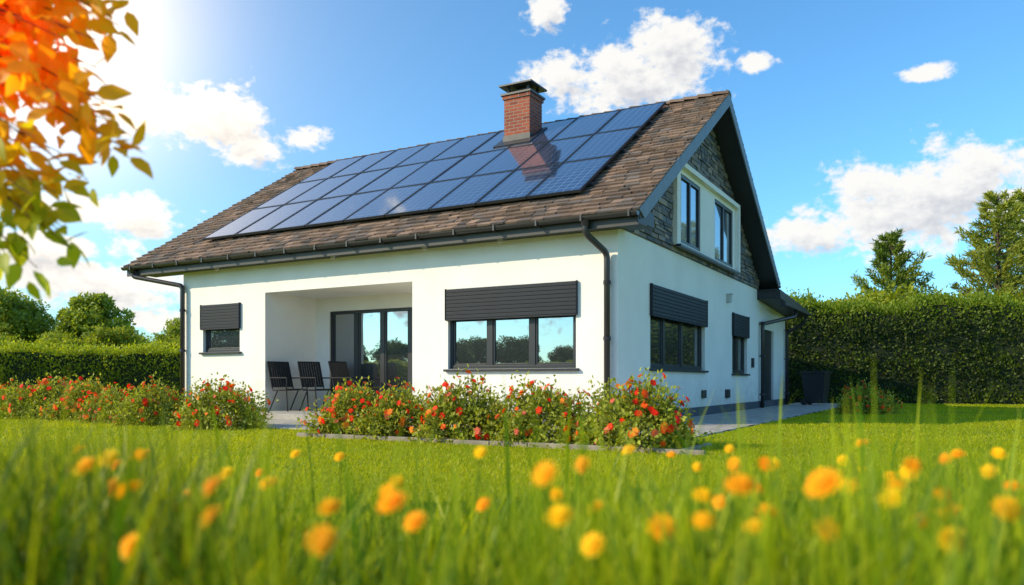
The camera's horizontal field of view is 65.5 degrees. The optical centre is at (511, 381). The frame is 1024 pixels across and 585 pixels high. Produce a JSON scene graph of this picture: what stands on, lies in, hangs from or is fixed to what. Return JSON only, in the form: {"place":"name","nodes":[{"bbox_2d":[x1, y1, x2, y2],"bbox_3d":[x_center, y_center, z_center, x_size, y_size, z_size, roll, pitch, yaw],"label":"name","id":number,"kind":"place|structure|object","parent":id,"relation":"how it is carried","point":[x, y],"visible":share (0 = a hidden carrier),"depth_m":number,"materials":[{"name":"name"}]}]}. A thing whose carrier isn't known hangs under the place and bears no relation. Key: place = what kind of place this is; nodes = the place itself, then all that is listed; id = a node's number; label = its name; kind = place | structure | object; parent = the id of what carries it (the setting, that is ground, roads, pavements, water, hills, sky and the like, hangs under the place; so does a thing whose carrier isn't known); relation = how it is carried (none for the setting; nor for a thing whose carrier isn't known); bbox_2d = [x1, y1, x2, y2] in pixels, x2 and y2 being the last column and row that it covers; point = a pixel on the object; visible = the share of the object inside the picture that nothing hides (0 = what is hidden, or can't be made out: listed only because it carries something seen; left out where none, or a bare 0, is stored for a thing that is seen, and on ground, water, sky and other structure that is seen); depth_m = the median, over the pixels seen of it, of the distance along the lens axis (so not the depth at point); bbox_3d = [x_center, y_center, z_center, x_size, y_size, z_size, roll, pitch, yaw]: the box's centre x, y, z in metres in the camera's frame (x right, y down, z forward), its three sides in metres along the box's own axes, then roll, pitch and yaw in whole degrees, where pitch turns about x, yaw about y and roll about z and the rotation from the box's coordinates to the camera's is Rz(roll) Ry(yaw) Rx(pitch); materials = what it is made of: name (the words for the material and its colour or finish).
{"place":"outdoors","nodes":[
{"label":"outdoors","id":0,"kind":"place"},
{"bbox_2d":[135,107,778,289],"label":"roof deck","id":1,"kind":"structure","parent":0,"point":[730,150],"depth_m":18.99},
{"bbox_2d":[105,403,838,439],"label":"paving","id":2,"kind":"structure","parent":0,"point":[751,417],"depth_m":15.38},
{"bbox_2d":[798,371,831,404],"bbox_3d":[9.202,0.208,24.189,0.824,1.037,0.600,0,0,39],"label":"wheeled bin","id":3,"kind":"object","parent":2,"relation":"on","point":[816,386],"visible":0.99,"depth_m":23.97,"materials":[{"name":"plastic"}]},
{"bbox_2d":[0,401,1023,584],"bbox_3d":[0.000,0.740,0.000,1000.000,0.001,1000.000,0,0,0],"label":"ground","id":4,"kind":"structure","parent":0,"point":[493,469],"depth_m":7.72,"materials":[{"name":"green plant"}]},
{"bbox_2d":[0,375,54,418],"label":"flowering bush","id":5,"kind":"object","parent":4,"relation":"on","point":[2,390],"visible":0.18,"depth_m":16.00,"materials":[{"name":"green plant"}]},
{"bbox_2d":[0,286,57,350],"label":"broadleaf tree","id":6,"kind":"object","parent":4,"relation":"on","point":[24,318],"visible":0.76,"depth_m":44.35,"materials":[{"name":"green plant"}]},
{"bbox_2d":[0,370,77,419],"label":"flowering bush","id":7,"kind":"object","parent":4,"relation":"on","point":[39,393],"visible":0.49,"depth_m":15.61,"materials":[{"name":"green plant"}]},
{"bbox_2d":[0,0,153,301],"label":"autumn tree","id":8,"kind":"object","parent":4,"relation":"on","point":[43,71],"visible":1,"depth_m":2.99,"materials":[{"name":"orange plant"}]},
{"bbox_2d":[34,373,133,420],"bbox_3d":[-8.079,0.316,15.331,1.630,0.976,1.685,0,0,1],"label":"flowering bush","id":9,"kind":"object","parent":4,"relation":"on","point":[78,399],"visible":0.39,"depth_m":14.92,"materials":[{"name":"green plant"}]},
{"bbox_2d":[0,334,179,399],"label":"hedge","id":10,"kind":"object","parent":4,"relation":"on","point":[124,370],"visible":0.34,"depth_m":30.03,"materials":[{"name":"green plant"}]},
{"bbox_2d":[54,291,136,354],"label":"broadleaf tree","id":11,"kind":"object","parent":4,"relation":"on","point":[82,312],"visible":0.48,"depth_m":43.90,"materials":[{"name":"green plant"}]},
{"bbox_2d":[73,382,136,423],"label":"flowering bush","id":12,"kind":"object","parent":4,"relation":"on","point":[89,412],"visible":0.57,"depth_m":13.94,"materials":[{"name":"green plant"}]},
{"bbox_2d":[102,371,202,426],"bbox_3d":[-6.104,0.308,13.764,1.618,0.986,1.559,0,0,-20],"label":"flowering bush","id":13,"kind":"object","parent":4,"relation":"on","point":[135,403],"visible":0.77,"depth_m":13.39,"materials":[{"name":"green plant"}]},
{"bbox_2d":[150,317,179,342],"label":"broadleaf tree","id":14,"kind":"object","parent":4,"relation":"on","point":[170,328],"visible":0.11,"depth_m":51.17,"materials":[{"name":"green plant"}]},
{"bbox_2d":[167,372,277,430],"bbox_3d":[-4.600,0.318,12.598,1.800,0.960,1.582,0,0,20],"label":"flowering bush","id":15,"kind":"object","parent":4,"relation":"on","point":[232,400],"visible":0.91,"depth_m":12.30,"materials":[{"name":"green plant"}]},
{"bbox_2d":[222,409,413,420],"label":"terrace slab","id":16,"kind":"structure","parent":4,"relation":"on","point":[291,414],"depth_m":15.19,"materials":[{"name":"concrete"}]},
{"bbox_2d":[267,361,308,411],"bbox_3d":[-4.692,0.104,16.655,0.675,1.046,0.568,0,0,35],"label":"garden chair","id":17,"kind":"object","parent":16,"relation":"on","point":[283,374],"visible":0.83,"depth_m":16.73,"materials":[{"name":"black metal"}]},
{"bbox_2d":[297,361,333,411],"bbox_3d":[-4.062,0.104,16.650,0.675,1.046,0.568,0,0,40],"label":"garden chair","id":18,"kind":"object","parent":16,"relation":"on","point":[311,373],"visible":0.77,"depth_m":16.75,"materials":[{"name":"black metal"}]},
{"bbox_2d":[328,361,369,392],"bbox_3d":[-3.381,0.104,16.536,0.675,1.046,0.568,0,0,28],"label":"garden chair","id":19,"kind":"object","parent":16,"relation":"on","point":[339,372],"visible":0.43,"depth_m":16.62,"materials":[{"name":"black metal"}]},
{"bbox_2d":[184,229,784,412],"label":"walls","id":20,"kind":"structure","parent":4,"relation":"on","point":[287,308],"depth_m":15.61,"materials":[{"name":"white paint"}]},
{"bbox_2d":[123,89,780,284],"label":"roof tiles","id":21,"kind":"object","parent":20,"relation":"on","point":[637,171],"visible":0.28,"depth_m":15.17,"materials":[{"name":"brown tile"}]},
{"bbox_2d":[127,210,638,276],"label":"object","id":22,"kind":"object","parent":21,"relation":"attached to","point":[550,229],"depth_m":14.37,"materials":[{"name":"black metal"}]},
{"bbox_2d":[121,209,780,287],"bbox_3d":[-0.807,-2.571,19.958,12.460,0.098,11.104,0,0,30],"label":"gutter","id":23,"kind":"object","parent":22,"relation":"attached to","point":[628,212],"visible":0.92,"depth_m":14.25,"materials":[{"name":"metal"}]},
{"bbox_2d":[202,101,665,240],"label":"solar panel frames","id":24,"kind":"structure","parent":21,"relation":"on","point":[604,165],"depth_m":16.56,"materials":[{"name":"black metal"}]},
{"bbox_2d":[205,102,663,237],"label":"solar panels","id":25,"kind":"object","parent":24,"relation":"in","point":[575,175],"visible":0.98,"depth_m":16.99,"materials":[{"name":"blue glass"}]},
{"bbox_2d":[131,205,775,290],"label":"soffit","id":26,"kind":"structure","parent":21,"relation":"attached to","point":[647,222],"depth_m":14.32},
{"bbox_2d":[493,127,546,147],"bbox_3d":[0.194,-5.523,18.052,0.940,0.583,0.883,0,0,30],"label":"chimney flashing","id":27,"kind":"object","parent":21,"relation":"on","point":[518,139],"visible":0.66,"depth_m":17.82,"materials":[{"name":"grey metal"}]},
{"bbox_2d":[502,91,543,136],"bbox_3d":[0.254,-5.460,18.158,0.720,2.000,0.660,0,0,30],"label":"chimney","id":28,"kind":"object","parent":21,"relation":"on","point":[523,112],"visible":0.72,"depth_m":17.91,"materials":[{"name":"brick"}]},
{"bbox_2d":[499,79,546,99],"bbox_3d":[0.254,-6.580,18.158,0.840,0.240,0.780,0,0,29],"label":"chimney cap","id":29,"kind":"object","parent":28,"relation":"on","point":[533,86],"visible":0.7,"depth_m":17.96,"materials":[{"name":"grey metal"}]},
{"bbox_2d":[638,95,779,286],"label":"barge boards","id":30,"kind":"object","parent":21,"relation":"attached to","point":[653,198],"visible":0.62,"depth_m":15.47,"materials":[{"name":"grey wood"}]},
{"bbox_2d":[130,219,807,413],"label":"downspouts","id":31,"kind":"object","parent":20,"relation":"attached to","point":[595,242],"visible":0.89,"depth_m":17.80,"materials":[{"name":"metal"}]},
{"bbox_2d":[199,351,749,375],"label":"window sills","id":32,"kind":"structure","parent":20,"relation":"attached to","point":[545,369],"depth_m":14.18,"materials":[{"name":"black metal"}]},
{"bbox_2d":[200,280,749,338],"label":"roller shutters","id":33,"kind":"object","parent":20,"relation":"attached to","point":[529,300],"visible":1,"depth_m":14.15,"materials":[{"name":"black metal"}]},
{"bbox_2d":[206,307,743,403],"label":"window frames","id":34,"kind":"structure","parent":20,"relation":"attached to","point":[491,344],"depth_m":16.72,"materials":[{"name":"black metal"}]},
{"bbox_2d":[210,311,741,402],"bbox_3d":[0.240,-0.555,16.180,12.984,2.210,5.995,0,0,-12],"label":"window glass","id":35,"kind":"object","parent":34,"relation":"in","point":[555,339],"visible":0.51,"depth_m":15.79,"materials":[{"name":"clear glass"}]},
{"bbox_2d":[623,229,755,288],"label":"trim","id":36,"kind":"structure","parent":20,"relation":"attached to","point":[675,246],"depth_m":16.36,"materials":[{"name":"grey metal"}]},
{"bbox_2d":[626,129,758,288],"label":"gable stone cladding","id":37,"kind":"structure","parent":20,"relation":"attached to","point":[705,160],"depth_m":17.05,"materials":[{"name":"grey stone"}]},
{"bbox_2d":[672,163,739,272],"bbox_3d":[4.254,-3.410,17.101,0.195,1.600,4.600,0,0,29],"label":"gable window surround","id":38,"kind":"object","parent":37,"relation":"attached to","point":[710,192],"visible":0.67,"depth_m":16.89,"materials":[{"name":"white paint"}]},
{"bbox_2d":[676,174,740,274],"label":"gable window frames","id":39,"kind":"structure","parent":38,"relation":"in","point":[697,248],"depth_m":16.49,"materials":[{"name":"grey metal"}]},
{"bbox_2d":[681,179,729,263],"bbox_3d":[4.199,-3.350,17.110,0.001,1.340,4.000,0,0,29],"label":"gable window glass","id":40,"kind":"object","parent":39,"relation":"in","point":[684,210],"visible":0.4,"depth_m":16.36,"materials":[{"name":"glass"}]},
{"bbox_2d":[701,358,753,397],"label":"wall vents","id":41,"kind":"object","parent":20,"relation":"attached to","point":[704,393],"depth_m":18.58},
{"bbox_2d":[765,330,770,399],"bbox_3d":[7.304,-0.390,22.873,0.070,2.140,1.250,0,0,30],"label":"side door","id":42,"kind":"structure","parent":20,"relation":"attached to","point":[767,365],"depth_m":22.93,"materials":[{"name":"black metal"}]},
{"bbox_2d":[757,289,810,317],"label":"extension roof","id":43,"kind":"structure","parent":20,"relation":"attached to","point":[780,301],"depth_m":22.11,"materials":[{"name":"grey metal"}]},
{"bbox_2d":[221,399,784,424],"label":"plinth","id":44,"kind":"structure","parent":4,"relation":"on","point":[714,409],"depth_m":18.57,"materials":[{"name":"grey concrete"}]},
{"bbox_2d":[297,432,710,455],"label":"flower bed kerb","id":45,"kind":"structure","parent":4,"relation":"on","point":[695,451],"depth_m":8.95,"materials":[{"name":"stone"}]},
{"bbox_2d":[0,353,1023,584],"bbox_3d":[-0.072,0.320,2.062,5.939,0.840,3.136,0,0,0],"label":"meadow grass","id":46,"kind":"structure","parent":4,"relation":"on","point":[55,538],"depth_m":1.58,"materials":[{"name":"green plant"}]},
{"bbox_2d":[0,280,1023,355],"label":"background trees","id":47,"kind":"object","parent":4,"relation":"on","point":[101,337],"visible":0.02,"depth_m":35.79,"materials":[{"name":"green plant"}]},
{"bbox_2d":[348,432,683,448],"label":"flower bed soil","id":48,"kind":"structure","parent":4,"relation":"on","point":[551,441],"depth_m":9.51,"materials":[{"name":"brown soil"}]},
{"bbox_2d":[293,376,411,437],"bbox_3d":[-2.083,0.358,10.867,1.467,0.878,1.516,0,0,8],"label":"flowering bush","id":49,"kind":"object","parent":48,"relation":"on","point":[353,406],"visible":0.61,"depth_m":10.53,"materials":[{"name":"green plant"}]},
{"bbox_2d":[344,377,430,440],"bbox_3d":[-1.521,0.365,10.500,1.265,0.856,1.576,0,0,0],"label":"flowering bush","id":50,"kind":"object","parent":48,"relation":"on","point":[384,410],"visible":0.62,"depth_m":10.18,"materials":[{"name":"green plant"}]},
{"bbox_2d":[406,364,508,444],"bbox_3d":[-0.642,0.285,10.061,1.641,1.037,1.703,0,0,4],"label":"flowering bush","id":51,"kind":"object","parent":48,"relation":"on","point":[477,412],"visible":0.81,"depth_m":9.64,"materials":[{"name":"green plant"}]},
{"bbox_2d":[485,370,598,447],"bbox_3d":[0.387,0.331,9.454,1.745,0.931,1.534,0,0,-40],"label":"flowering bush","id":52,"kind":"object","parent":48,"relation":"on","point":[547,407],"visible":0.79,"depth_m":9.15,"materials":[{"name":"green plant"}]},
{"bbox_2d":[562,367,711,454],"bbox_3d":[1.374,0.316,8.903,1.685,0.976,1.630,0,0,40],"label":"flowering bush","id":53,"kind":"object","parent":48,"relation":"on","point":[651,414],"visible":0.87,"depth_m":8.55,"materials":[{"name":"green plant"}]},
{"bbox_2d":[67,439,1023,584],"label":"yellow meadow flowers","id":54,"kind":"object","parent":4,"relation":"on","point":[390,500],"visible":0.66,"depth_m":1.45,"materials":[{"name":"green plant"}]},
{"bbox_2d":[833,377,907,414],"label":"flowering bush","id":55,"kind":"object","parent":4,"relation":"on","point":[881,402],"visible":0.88,"depth_m":17.87,"materials":[{"name":"green plant"}]},
{"bbox_2d":[847,227,934,298],"bbox_3d":[14.972,-2.659,31.868,4.299,6.802,4.828,0,0,33],"label":"pine tree","id":56,"kind":"object","parent":4,"relation":"on","point":[884,266],"visible":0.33,"depth_m":31.14,"materials":[{"name":"green plant"}]},
{"bbox_2d":[785,282,1023,404],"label":"hedge","id":57,"kind":"object","parent":4,"relation":"on","point":[973,354],"visible":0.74,"depth_m":26.00,"materials":[{"name":"green plant"}]},
{"bbox_2d":[917,188,1023,301],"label":"pine tree","id":58,"kind":"object","parent":4,"relation":"on","point":[985,256],"visible":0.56,"depth_m":29.55,"materials":[{"name":"green plant"}]},
{"bbox_2d":[960,187,1023,294],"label":"pine tree","id":59,"kind":"object","parent":4,"relation":"on","point":[1020,193],"visible":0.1,"depth_m":31.53,"materials":[{"name":"green plant"}]},
{"bbox_2d":[0,0,1023,342],"label":"sky","id":60,"kind":"structure","parent":0,"point":[859,121],"materials":[{"name":"blue"}]}
]}

